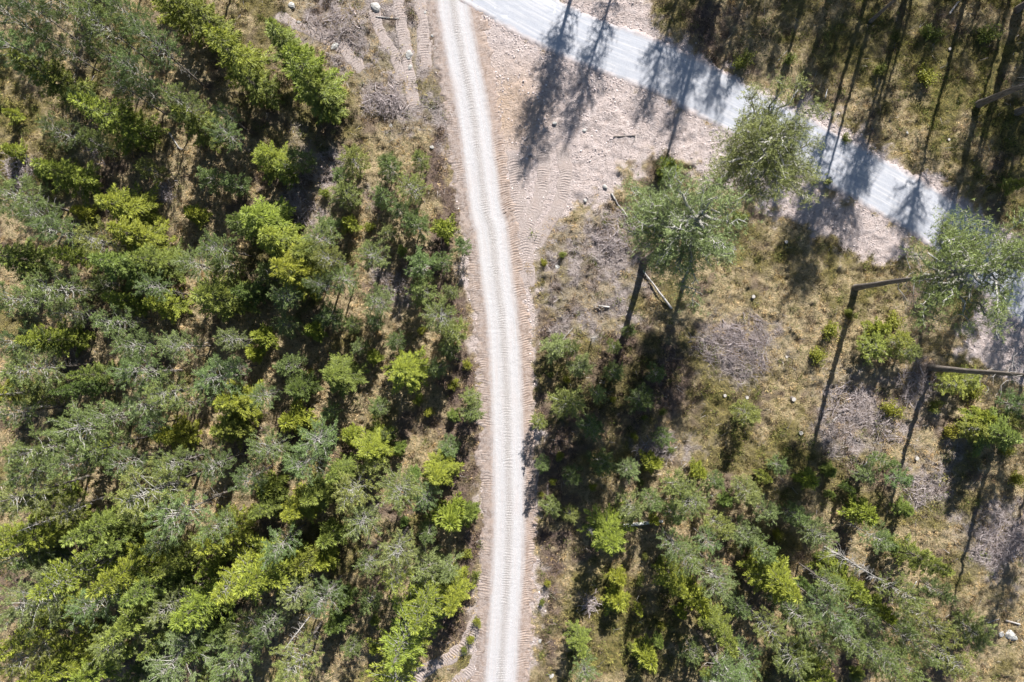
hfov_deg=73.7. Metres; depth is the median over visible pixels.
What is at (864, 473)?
young pine
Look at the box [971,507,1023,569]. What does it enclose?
brush pile
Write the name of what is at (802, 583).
young spruce
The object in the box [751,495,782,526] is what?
young pine
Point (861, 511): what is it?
young spruce
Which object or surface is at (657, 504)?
young pine
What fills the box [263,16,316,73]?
spruce tree
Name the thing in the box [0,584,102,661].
spruce tree
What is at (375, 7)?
boulder
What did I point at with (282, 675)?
pine tree
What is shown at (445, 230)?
young spruce
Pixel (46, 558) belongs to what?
spruce tree
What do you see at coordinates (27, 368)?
pine tree
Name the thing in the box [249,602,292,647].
pine tree
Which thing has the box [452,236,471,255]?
young pine
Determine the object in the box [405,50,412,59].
boulder
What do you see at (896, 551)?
young spruce
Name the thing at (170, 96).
pine tree
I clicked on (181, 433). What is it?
spruce tree
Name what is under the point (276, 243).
spruce tree
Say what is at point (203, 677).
young pine
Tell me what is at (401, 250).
young spruce
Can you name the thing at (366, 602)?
young pine
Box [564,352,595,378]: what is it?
young pine
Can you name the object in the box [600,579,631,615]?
young spruce
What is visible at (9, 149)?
young spruce
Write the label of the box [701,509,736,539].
young pine
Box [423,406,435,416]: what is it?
bush
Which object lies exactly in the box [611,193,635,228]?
fallen log
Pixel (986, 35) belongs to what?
bush
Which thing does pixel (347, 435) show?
young spruce
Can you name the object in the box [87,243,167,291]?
spruce tree
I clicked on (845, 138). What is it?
bush
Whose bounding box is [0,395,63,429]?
pine tree
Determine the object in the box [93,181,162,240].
spruce tree
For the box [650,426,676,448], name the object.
young pine
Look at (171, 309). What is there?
spruce tree
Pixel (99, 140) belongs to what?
young pine
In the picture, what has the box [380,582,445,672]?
spruce tree
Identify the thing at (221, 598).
spruce tree
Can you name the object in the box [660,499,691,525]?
young pine
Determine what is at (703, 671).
young spruce
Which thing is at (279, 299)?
pine tree
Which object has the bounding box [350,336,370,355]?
young pine
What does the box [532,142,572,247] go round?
crawler track marks
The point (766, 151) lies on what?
tall pine tree
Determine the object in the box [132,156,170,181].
young pine
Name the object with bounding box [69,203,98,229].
young spruce
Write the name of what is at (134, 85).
pine tree
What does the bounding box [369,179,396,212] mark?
young pine
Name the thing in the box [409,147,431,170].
young pine
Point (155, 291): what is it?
pine tree
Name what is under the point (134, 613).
spruce tree
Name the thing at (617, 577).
young spruce
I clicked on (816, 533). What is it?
pine tree
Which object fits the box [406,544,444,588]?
young pine
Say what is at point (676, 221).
tall pine tree
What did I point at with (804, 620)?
pine tree
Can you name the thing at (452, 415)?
young spruce
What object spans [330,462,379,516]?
pine tree
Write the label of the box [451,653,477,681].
crawler track marks
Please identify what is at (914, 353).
young pine
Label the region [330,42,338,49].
boulder
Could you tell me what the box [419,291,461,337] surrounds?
pine tree
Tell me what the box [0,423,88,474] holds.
pine tree
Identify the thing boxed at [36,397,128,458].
pine tree
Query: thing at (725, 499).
young spruce
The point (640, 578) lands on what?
bush
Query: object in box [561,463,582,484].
young pine
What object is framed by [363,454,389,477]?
young pine
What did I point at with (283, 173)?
young spruce
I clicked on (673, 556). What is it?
pine tree
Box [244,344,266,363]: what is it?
young spruce
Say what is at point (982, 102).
tall pine tree
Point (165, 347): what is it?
pine tree
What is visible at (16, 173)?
brush pile
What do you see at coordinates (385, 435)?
young pine
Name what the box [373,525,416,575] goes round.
pine tree
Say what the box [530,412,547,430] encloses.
young pine
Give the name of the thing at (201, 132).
tree
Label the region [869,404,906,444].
brush pile
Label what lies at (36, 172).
young spruce
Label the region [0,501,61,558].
spruce tree
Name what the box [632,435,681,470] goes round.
brush pile
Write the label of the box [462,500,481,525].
young spruce
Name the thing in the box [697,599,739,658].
spruce tree
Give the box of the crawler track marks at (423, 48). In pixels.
[413,0,431,69]
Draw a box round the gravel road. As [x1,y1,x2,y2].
[459,0,1023,327]
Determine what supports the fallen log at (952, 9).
on the ground at (518, 106)
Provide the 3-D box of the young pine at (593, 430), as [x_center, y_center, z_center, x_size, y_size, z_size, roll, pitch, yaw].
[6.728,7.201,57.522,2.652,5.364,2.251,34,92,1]
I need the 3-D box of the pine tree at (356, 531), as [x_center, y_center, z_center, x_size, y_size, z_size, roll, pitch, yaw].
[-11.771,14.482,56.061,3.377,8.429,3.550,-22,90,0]
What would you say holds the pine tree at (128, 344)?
on the ground at (518, 106)
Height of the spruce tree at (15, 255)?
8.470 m
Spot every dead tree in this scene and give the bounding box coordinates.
[0,385,41,397]
[0,399,57,415]
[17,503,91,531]
[285,600,321,647]
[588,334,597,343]
[818,542,885,580]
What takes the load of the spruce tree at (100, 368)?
on the ground at (518, 106)
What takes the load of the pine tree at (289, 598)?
on the ground at (518, 106)
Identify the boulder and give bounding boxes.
[288,2,294,8]
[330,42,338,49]
[371,2,379,12]
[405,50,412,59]
[1005,630,1017,640]
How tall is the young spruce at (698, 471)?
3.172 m
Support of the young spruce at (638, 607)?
on the ground at (518, 106)
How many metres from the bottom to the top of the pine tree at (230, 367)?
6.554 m
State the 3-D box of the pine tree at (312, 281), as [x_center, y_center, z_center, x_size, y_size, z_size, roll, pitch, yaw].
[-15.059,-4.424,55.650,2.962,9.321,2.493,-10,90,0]
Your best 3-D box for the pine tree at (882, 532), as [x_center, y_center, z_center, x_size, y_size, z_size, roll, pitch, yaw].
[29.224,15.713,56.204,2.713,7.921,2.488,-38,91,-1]
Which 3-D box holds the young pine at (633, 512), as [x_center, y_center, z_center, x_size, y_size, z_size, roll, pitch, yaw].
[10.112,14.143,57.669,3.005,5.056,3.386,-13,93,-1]
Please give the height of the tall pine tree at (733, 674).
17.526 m
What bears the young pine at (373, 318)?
on the ground at (518, 106)
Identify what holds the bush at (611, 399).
on the ground at (518, 106)
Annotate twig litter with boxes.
[0,0,1023,681]
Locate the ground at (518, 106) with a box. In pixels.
[0,0,1023,681]
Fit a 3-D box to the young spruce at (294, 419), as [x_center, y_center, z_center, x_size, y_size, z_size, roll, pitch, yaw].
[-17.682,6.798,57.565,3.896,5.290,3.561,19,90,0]
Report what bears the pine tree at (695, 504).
on the ground at (518, 106)
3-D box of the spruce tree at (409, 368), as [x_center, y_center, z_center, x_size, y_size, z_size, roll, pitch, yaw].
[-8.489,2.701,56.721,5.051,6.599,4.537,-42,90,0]
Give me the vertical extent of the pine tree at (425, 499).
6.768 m
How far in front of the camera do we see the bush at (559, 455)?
59.56 m
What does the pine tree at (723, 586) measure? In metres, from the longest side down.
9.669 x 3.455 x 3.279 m
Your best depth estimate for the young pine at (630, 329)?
58.31 m
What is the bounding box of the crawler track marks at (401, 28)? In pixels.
[392,0,421,107]
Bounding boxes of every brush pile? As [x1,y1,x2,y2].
[0,150,40,189]
[84,126,105,166]
[154,178,178,207]
[286,193,316,224]
[300,0,375,48]
[358,76,412,121]
[382,268,408,308]
[576,591,602,617]
[586,205,637,268]
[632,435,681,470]
[687,308,776,381]
[822,380,886,444]
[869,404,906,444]
[889,364,939,407]
[896,475,939,522]
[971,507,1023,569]
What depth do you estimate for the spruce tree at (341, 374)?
56.88 m
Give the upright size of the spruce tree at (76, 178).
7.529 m
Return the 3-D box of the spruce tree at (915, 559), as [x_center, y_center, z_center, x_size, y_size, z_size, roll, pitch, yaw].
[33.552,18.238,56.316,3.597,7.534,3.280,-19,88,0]
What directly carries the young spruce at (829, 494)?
on the ground at (518, 106)
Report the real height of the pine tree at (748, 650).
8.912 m
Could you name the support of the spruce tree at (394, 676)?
on the ground at (518, 106)
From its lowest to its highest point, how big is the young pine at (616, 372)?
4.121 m
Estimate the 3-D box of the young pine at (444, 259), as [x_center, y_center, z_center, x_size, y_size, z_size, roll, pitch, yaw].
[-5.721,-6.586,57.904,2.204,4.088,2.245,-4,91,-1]
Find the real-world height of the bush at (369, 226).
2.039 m
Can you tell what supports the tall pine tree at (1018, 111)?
on the ground at (518, 106)
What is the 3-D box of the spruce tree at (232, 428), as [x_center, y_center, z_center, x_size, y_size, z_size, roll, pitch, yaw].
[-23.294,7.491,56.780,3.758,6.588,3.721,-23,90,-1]
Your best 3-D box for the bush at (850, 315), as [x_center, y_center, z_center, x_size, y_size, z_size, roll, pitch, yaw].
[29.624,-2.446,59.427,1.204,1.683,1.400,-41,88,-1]
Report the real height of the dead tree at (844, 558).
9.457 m
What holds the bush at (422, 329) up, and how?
on the ground at (518, 106)
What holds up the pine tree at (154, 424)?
on the ground at (518, 106)
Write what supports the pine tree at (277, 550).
on the ground at (518, 106)
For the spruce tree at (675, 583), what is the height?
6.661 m
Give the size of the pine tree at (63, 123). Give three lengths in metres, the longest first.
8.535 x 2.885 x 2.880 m
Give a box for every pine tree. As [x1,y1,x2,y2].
[0,0,81,60]
[0,24,75,83]
[0,172,69,219]
[0,280,57,320]
[0,320,74,357]
[0,345,92,395]
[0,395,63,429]
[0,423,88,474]
[0,444,79,491]
[0,467,89,526]
[0,531,57,580]
[0,562,103,639]
[0,619,77,680]
[4,0,97,54]
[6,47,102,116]
[7,190,91,240]
[19,260,107,314]
[24,212,107,252]
[31,26,99,71]
[35,0,129,53]
[35,110,95,151]
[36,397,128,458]
[43,298,111,327]
[43,489,105,527]
[45,440,128,482]
[61,579,129,632]
[64,0,156,65]
[71,215,126,256]
[71,425,148,467]
[77,39,138,76]
[83,399,146,432]
[83,616,150,669]
[88,301,149,338]
[101,0,171,55]
[101,42,180,100]
[101,67,165,113]
[101,445,171,481]
[103,456,200,529]
[106,346,182,391]
[109,328,171,364]
[118,378,177,427]
[121,12,203,85]
[124,71,168,107]
[132,268,188,301]
[133,407,184,438]
[138,519,194,560]
[141,484,231,545]
[141,619,220,681]
[142,577,202,629]
[143,370,200,412]
[151,444,205,485]
[154,328,211,364]
[157,82,214,131]
[167,387,210,415]
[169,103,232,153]
[170,241,220,284]
[189,440,245,486]
[190,353,246,406]
[191,501,242,547]
[194,229,251,269]
[203,112,252,153]
[207,623,267,681]
[211,101,247,130]
[213,326,253,353]
[220,354,256,380]
[224,602,268,646]
[228,461,272,500]
[244,382,283,409]
[245,425,294,466]
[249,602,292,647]
[259,521,306,570]
[265,281,303,310]
[269,621,322,681]
[276,570,319,612]
[282,442,333,486]
[291,416,337,465]
[301,220,343,258]
[301,270,342,299]
[304,573,346,621]
[310,241,346,273]
[322,259,361,296]
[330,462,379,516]
[341,500,383,544]
[353,544,383,579]
[354,237,390,270]
[359,281,396,321]
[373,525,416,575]
[375,463,426,517]
[376,555,413,597]
[394,169,432,205]
[409,479,442,511]
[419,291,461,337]
[568,648,601,681]
[618,158,762,315]
[656,524,689,561]
[664,535,705,577]
[670,478,712,521]
[692,524,722,554]
[694,549,739,608]
[695,69,840,214]
[696,629,758,681]
[725,633,762,680]
[738,595,788,648]
[757,617,816,681]
[769,589,824,644]
[788,615,838,665]
[793,582,856,636]
[795,511,839,551]
[798,562,852,604]
[807,601,875,660]
[829,590,888,634]
[833,619,906,678]
[841,519,898,554]
[841,633,913,681]
[852,198,1023,344]
[854,562,934,617]
[861,629,930,681]
[868,0,906,23]
[871,583,963,647]
[882,619,941,668]
[916,632,980,681]
[926,356,1023,400]
[974,82,1023,107]
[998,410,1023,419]
[1013,2,1023,13]
[1014,106,1023,115]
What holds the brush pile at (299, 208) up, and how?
on the ground at (518, 106)
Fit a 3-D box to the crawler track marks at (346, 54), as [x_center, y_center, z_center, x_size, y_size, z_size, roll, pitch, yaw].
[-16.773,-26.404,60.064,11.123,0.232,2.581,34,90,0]
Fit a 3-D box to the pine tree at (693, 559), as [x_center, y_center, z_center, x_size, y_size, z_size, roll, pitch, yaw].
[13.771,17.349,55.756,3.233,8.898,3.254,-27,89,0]
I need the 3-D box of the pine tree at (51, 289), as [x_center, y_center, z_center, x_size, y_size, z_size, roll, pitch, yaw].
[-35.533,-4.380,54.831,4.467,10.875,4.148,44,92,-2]
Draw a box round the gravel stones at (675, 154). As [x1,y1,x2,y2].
[423,0,1023,681]
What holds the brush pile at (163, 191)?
on the ground at (518, 106)
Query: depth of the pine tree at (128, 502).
51.19 m
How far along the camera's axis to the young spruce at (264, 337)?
58.14 m
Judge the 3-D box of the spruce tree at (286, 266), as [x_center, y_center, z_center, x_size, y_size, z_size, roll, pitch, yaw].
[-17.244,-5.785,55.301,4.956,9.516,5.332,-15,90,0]
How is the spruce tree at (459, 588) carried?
on the ground at (518, 106)
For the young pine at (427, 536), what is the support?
on the ground at (518, 106)
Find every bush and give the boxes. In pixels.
[318,187,329,197]
[363,222,375,231]
[411,392,424,405]
[417,326,426,333]
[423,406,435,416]
[447,377,459,390]
[458,547,472,559]
[459,358,472,371]
[459,566,469,579]
[461,645,467,652]
[465,635,473,644]
[470,569,480,585]
[472,617,482,627]
[540,258,547,266]
[542,579,552,586]
[546,371,553,377]
[548,478,556,484]
[556,451,564,461]
[558,252,566,257]
[562,373,570,385]
[588,483,596,491]
[608,396,615,402]
[626,641,634,653]
[630,432,638,440]
[636,575,644,587]
[637,477,644,486]
[642,552,648,559]
[655,554,665,564]
[657,622,665,630]
[658,408,666,415]
[666,447,676,453]
[730,210,750,223]
[732,45,756,70]
[772,528,786,541]
[779,52,798,65]
[809,345,830,366]
[811,549,825,560]
[821,320,844,340]
[842,132,853,143]
[842,307,859,320]
[871,62,887,74]
[880,398,908,420]
[884,309,906,329]
[914,62,941,88]
[917,21,946,44]
[926,398,948,413]
[941,422,962,439]
[962,383,991,403]
[976,20,1005,45]
[998,445,1021,456]
[1007,470,1023,488]
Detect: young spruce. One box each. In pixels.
[0,138,28,163]
[1,107,25,125]
[33,169,48,181]
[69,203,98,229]
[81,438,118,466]
[183,203,211,229]
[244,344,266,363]
[248,322,281,350]
[251,469,289,501]
[272,161,298,189]
[277,398,326,439]
[289,540,321,581]
[300,320,328,342]
[314,546,339,571]
[315,517,353,549]
[322,608,356,635]
[334,583,360,609]
[337,421,362,449]
[341,213,362,234]
[366,347,386,366]
[368,639,379,655]
[369,613,380,625]
[392,440,406,457]
[397,244,407,257]
[398,515,410,527]
[406,464,424,480]
[423,491,468,533]
[430,213,456,245]
[446,407,460,422]
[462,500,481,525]
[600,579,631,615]
[602,565,626,587]
[627,633,657,673]
[631,601,644,617]
[638,449,663,474]
[647,629,663,648]
[648,511,659,525]
[655,155,679,185]
[670,602,687,619]
[683,575,711,620]
[688,457,707,480]
[699,666,711,681]
[716,488,736,507]
[751,469,772,484]
[790,466,820,491]
[794,575,812,592]
[819,460,836,478]
[823,489,835,497]
[837,489,878,526]
[838,478,855,492]
[846,665,865,681]
[854,585,896,624]
[860,317,891,339]
[873,530,899,554]
[888,493,914,518]
[957,405,999,426]
[996,177,1023,195]
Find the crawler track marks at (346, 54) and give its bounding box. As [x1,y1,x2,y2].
[275,11,364,72]
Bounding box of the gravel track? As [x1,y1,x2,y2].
[426,0,547,681]
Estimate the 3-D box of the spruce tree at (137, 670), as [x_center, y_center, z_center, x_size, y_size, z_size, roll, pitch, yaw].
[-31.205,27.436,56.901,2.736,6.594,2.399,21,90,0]
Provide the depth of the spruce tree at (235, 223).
55.51 m
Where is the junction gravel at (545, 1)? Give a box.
[494,0,563,30]
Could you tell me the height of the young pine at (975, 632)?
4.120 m
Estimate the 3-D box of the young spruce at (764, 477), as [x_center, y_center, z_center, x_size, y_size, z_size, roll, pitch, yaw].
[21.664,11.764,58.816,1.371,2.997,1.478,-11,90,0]
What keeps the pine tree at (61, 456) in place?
on the ground at (518, 106)
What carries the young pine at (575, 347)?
on the ground at (518, 106)
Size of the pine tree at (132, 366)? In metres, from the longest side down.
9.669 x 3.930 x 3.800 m
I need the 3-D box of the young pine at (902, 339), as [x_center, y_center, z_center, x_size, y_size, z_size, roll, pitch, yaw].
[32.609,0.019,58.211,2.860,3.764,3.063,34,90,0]
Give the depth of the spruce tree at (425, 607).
54.09 m
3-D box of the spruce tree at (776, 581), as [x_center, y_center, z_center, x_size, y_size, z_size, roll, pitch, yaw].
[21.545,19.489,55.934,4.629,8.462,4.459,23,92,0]
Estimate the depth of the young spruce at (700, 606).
56.83 m
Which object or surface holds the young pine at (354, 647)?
on the ground at (518, 106)
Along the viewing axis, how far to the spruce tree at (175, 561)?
55.56 m
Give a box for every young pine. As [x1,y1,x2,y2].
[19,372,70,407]
[54,273,94,300]
[65,83,105,115]
[74,127,119,158]
[89,272,125,296]
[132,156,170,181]
[191,650,227,681]
[195,165,231,194]
[204,249,246,283]
[219,172,251,196]
[250,256,280,286]
[270,310,303,339]
[271,351,308,379]
[285,145,317,174]
[311,300,345,331]
[312,213,346,241]
[319,398,343,421]
[326,176,363,212]
[332,165,352,182]
[335,141,370,179]
[340,314,363,333]
[340,632,365,661]
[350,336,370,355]
[357,586,384,616]
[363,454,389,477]
[364,314,384,331]
[368,395,390,416]
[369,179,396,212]
[376,151,404,183]
[377,221,397,243]
[380,424,398,440]
[384,330,406,352]
[387,198,410,225]
[400,208,430,244]
[402,244,439,283]
[404,275,439,310]
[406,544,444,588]
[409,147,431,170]
[415,518,439,544]
[427,355,449,379]
[433,251,455,276]
[434,549,464,583]
[436,433,460,457]
[437,315,469,347]
[437,340,461,360]
[440,282,460,300]
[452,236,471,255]
[458,385,480,406]
[459,401,485,422]
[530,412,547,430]
[534,453,550,473]
[538,494,562,518]
[539,332,573,364]
[544,385,590,419]
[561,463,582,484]
[561,503,580,524]
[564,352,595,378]
[565,337,581,358]
[576,412,604,442]
[585,447,618,477]
[589,382,607,405]
[602,360,625,383]
[605,338,621,354]
[614,487,649,524]
[616,457,640,483]
[621,323,636,338]
[623,382,654,414]
[639,487,663,513]
[643,361,667,382]
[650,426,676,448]
[657,466,694,507]
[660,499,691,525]
[675,633,706,670]
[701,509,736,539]
[702,469,725,490]
[713,658,730,681]
[723,588,751,620]
[725,512,764,553]
[726,474,761,507]
[729,398,761,427]
[745,533,780,565]
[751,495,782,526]
[762,593,799,622]
[766,452,790,476]
[776,499,813,528]
[848,463,879,488]
[856,325,891,365]
[865,450,901,472]
[876,320,914,358]
[883,467,914,490]
[885,608,923,640]
[894,342,923,363]
[919,574,959,606]
[929,372,970,399]
[948,605,997,653]
[949,365,982,395]
[955,413,990,443]
[994,387,1023,419]
[998,408,1023,429]
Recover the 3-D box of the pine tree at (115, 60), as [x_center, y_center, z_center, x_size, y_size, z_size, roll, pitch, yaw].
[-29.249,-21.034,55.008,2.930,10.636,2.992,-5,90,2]
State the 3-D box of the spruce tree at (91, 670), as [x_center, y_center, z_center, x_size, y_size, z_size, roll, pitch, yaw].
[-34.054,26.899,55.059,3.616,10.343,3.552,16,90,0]
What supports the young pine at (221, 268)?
on the ground at (518, 106)
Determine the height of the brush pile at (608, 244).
1.360 m
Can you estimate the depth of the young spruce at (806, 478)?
58.58 m
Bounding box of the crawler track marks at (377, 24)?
[369,10,404,81]
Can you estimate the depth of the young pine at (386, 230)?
57.77 m
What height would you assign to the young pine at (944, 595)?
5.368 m
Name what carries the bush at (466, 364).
on the ground at (518, 106)
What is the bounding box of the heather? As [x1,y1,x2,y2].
[0,0,1023,681]
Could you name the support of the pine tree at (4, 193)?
on the ground at (518, 106)
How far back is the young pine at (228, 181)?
57.23 m
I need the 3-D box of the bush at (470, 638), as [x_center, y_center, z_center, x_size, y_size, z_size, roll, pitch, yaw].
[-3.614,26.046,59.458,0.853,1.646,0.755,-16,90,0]
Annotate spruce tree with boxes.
[0,238,62,280]
[0,373,44,406]
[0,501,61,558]
[0,501,96,558]
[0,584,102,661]
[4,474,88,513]
[14,318,96,357]
[15,538,72,572]
[15,612,114,681]
[25,526,147,604]
[29,157,103,207]
[41,242,102,275]
[48,373,115,400]
[58,490,152,548]
[66,91,169,156]
[66,356,132,384]
[67,636,138,681]
[78,515,156,562]
[84,528,184,599]
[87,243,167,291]
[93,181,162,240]
[98,574,192,647]
[99,571,138,605]
[100,288,150,317]
[106,214,177,251]
[116,647,163,681]
[117,540,205,607]
[126,237,190,283]
[136,617,192,660]
[141,287,193,324]
[149,0,218,47]
[151,527,206,580]
[152,414,202,449]
[167,560,242,633]
[180,0,244,59]
[180,604,240,664]
[188,264,260,321]
[193,503,258,557]
[194,547,234,579]
[201,22,275,101]
[208,412,255,450]
[208,532,264,606]
[212,378,271,426]
[225,211,258,245]
[230,278,270,308]
[231,61,285,111]
[233,524,311,605]
[240,194,304,253]
[247,486,290,520]
[250,140,290,185]
[256,220,308,270]
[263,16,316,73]
[268,242,330,301]
[280,482,324,525]
[281,40,353,121]
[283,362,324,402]
[291,234,331,271]
[297,472,336,512]
[299,70,350,125]
[318,351,370,399]
[324,452,366,487]
[348,415,403,463]
[364,617,432,681]
[380,345,440,400]
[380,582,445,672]
[400,565,456,635]
[420,446,464,488]
[438,562,475,617]
[563,618,591,659]
[578,500,636,555]
[651,554,690,598]
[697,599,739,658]
[736,541,802,603]
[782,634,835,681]
[805,549,872,604]
[881,532,955,578]
[956,405,1023,457]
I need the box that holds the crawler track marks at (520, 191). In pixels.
[506,150,534,289]
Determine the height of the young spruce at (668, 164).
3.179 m
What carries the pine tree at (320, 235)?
on the ground at (518, 106)
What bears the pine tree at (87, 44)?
on the ground at (518, 106)
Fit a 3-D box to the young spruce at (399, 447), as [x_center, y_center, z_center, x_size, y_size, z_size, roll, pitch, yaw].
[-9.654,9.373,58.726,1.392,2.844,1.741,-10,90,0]
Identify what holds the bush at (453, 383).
on the ground at (518, 106)
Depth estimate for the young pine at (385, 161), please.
57.09 m
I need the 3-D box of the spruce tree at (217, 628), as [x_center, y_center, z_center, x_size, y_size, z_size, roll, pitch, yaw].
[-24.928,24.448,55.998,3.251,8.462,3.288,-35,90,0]
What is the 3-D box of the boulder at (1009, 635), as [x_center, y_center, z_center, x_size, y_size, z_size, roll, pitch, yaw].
[43.957,25.933,60.196,1.356,0.717,0.875,25,90,0]
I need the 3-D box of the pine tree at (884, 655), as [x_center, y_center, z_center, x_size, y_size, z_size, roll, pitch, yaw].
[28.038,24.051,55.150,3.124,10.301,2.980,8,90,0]
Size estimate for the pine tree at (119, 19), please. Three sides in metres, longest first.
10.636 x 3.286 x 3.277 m
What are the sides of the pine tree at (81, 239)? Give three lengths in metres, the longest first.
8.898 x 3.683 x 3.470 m
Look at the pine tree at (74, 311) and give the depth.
54.24 m
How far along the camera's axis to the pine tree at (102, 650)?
51.41 m
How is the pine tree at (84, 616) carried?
on the ground at (518, 106)
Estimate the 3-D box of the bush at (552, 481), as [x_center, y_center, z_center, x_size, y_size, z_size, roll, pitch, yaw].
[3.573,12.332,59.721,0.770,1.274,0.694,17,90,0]
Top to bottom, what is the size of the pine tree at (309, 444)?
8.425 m
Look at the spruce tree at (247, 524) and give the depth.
55.93 m
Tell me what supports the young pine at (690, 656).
on the ground at (518, 106)
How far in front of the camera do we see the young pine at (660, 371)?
57.72 m
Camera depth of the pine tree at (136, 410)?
53.72 m
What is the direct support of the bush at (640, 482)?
on the ground at (518, 106)
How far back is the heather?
59.87 m
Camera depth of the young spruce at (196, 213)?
58.55 m
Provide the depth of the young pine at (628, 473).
57.84 m
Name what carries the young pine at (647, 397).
on the ground at (518, 106)
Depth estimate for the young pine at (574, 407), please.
56.06 m
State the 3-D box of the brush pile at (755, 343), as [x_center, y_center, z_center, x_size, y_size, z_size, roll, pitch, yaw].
[19.648,0.972,59.859,7.951,1.398,6.300,-20,90,0]
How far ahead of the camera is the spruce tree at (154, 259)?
55.95 m
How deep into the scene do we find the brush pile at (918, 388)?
59.62 m
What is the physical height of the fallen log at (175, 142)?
0.553 m
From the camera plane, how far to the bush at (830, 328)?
59.23 m
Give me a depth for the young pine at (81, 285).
57.35 m
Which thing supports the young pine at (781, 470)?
on the ground at (518, 106)
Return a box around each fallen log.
[169,133,184,150]
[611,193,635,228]
[624,520,662,526]
[643,270,671,308]
[948,1,959,13]
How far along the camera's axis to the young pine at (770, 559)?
55.86 m
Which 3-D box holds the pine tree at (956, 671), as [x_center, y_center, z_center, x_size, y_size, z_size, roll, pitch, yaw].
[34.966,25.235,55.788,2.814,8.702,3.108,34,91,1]
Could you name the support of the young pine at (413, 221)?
on the ground at (518, 106)
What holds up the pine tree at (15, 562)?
on the ground at (518, 106)
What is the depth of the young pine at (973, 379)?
58.01 m
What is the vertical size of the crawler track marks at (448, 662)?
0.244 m
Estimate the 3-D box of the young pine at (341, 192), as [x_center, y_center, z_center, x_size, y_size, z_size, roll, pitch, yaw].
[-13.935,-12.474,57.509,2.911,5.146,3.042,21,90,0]
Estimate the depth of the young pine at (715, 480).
57.77 m
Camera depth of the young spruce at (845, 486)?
59.12 m
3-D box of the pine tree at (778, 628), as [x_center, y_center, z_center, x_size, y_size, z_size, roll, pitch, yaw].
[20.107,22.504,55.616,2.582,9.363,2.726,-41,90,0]
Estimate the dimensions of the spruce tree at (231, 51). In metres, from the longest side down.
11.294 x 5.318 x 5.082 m
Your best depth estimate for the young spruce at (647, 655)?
58.15 m
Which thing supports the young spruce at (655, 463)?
on the ground at (518, 106)
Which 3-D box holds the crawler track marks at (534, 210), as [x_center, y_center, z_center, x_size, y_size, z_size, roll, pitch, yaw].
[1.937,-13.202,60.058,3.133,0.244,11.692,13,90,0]
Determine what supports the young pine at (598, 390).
on the ground at (518, 106)
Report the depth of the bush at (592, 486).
59.60 m
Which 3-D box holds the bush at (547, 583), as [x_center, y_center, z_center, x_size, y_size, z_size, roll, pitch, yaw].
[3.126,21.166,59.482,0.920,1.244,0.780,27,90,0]
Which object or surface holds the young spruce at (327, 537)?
on the ground at (518, 106)
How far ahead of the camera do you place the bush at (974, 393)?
59.38 m
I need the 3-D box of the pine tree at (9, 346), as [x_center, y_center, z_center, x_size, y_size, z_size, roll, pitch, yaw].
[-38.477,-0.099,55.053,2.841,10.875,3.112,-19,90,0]
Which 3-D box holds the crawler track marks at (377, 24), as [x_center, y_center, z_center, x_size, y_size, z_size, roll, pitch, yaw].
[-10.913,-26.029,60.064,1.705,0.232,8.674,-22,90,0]
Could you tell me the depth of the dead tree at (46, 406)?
57.34 m
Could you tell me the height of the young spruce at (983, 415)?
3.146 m
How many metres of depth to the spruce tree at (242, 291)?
57.23 m
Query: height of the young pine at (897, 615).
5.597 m
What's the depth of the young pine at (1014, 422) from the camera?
56.77 m
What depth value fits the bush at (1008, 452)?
59.39 m
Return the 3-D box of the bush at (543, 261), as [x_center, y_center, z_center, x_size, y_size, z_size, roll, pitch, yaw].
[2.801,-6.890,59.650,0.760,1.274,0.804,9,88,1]
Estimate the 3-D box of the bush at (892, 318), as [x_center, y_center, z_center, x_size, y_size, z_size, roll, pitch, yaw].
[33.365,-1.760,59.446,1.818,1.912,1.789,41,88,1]
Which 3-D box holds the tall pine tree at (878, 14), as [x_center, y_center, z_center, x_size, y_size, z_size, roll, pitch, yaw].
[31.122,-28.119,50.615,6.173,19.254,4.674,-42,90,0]
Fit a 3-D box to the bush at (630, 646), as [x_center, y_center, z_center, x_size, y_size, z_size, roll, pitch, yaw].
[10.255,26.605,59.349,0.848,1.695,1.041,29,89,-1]
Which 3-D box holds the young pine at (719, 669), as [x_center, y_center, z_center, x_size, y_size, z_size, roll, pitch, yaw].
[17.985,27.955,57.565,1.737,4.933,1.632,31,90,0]
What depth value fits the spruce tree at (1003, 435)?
56.78 m
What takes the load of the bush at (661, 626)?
on the ground at (518, 106)
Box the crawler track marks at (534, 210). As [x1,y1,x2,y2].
[514,136,551,243]
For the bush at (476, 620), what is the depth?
59.47 m
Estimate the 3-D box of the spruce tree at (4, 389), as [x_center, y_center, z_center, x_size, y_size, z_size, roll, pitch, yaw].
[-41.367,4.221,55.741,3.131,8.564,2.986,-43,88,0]
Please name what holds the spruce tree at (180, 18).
on the ground at (518, 106)
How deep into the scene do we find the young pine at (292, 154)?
57.23 m
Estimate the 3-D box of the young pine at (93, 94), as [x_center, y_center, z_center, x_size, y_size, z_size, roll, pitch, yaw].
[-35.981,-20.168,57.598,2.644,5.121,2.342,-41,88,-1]
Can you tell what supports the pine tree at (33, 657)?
on the ground at (518, 106)
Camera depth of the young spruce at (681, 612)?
58.92 m
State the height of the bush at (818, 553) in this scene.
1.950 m
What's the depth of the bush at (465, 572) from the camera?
59.13 m
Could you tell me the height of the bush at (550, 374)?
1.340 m
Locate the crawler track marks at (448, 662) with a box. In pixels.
[404,607,482,681]
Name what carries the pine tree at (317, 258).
on the ground at (518, 106)
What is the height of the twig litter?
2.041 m
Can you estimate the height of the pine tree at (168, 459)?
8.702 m

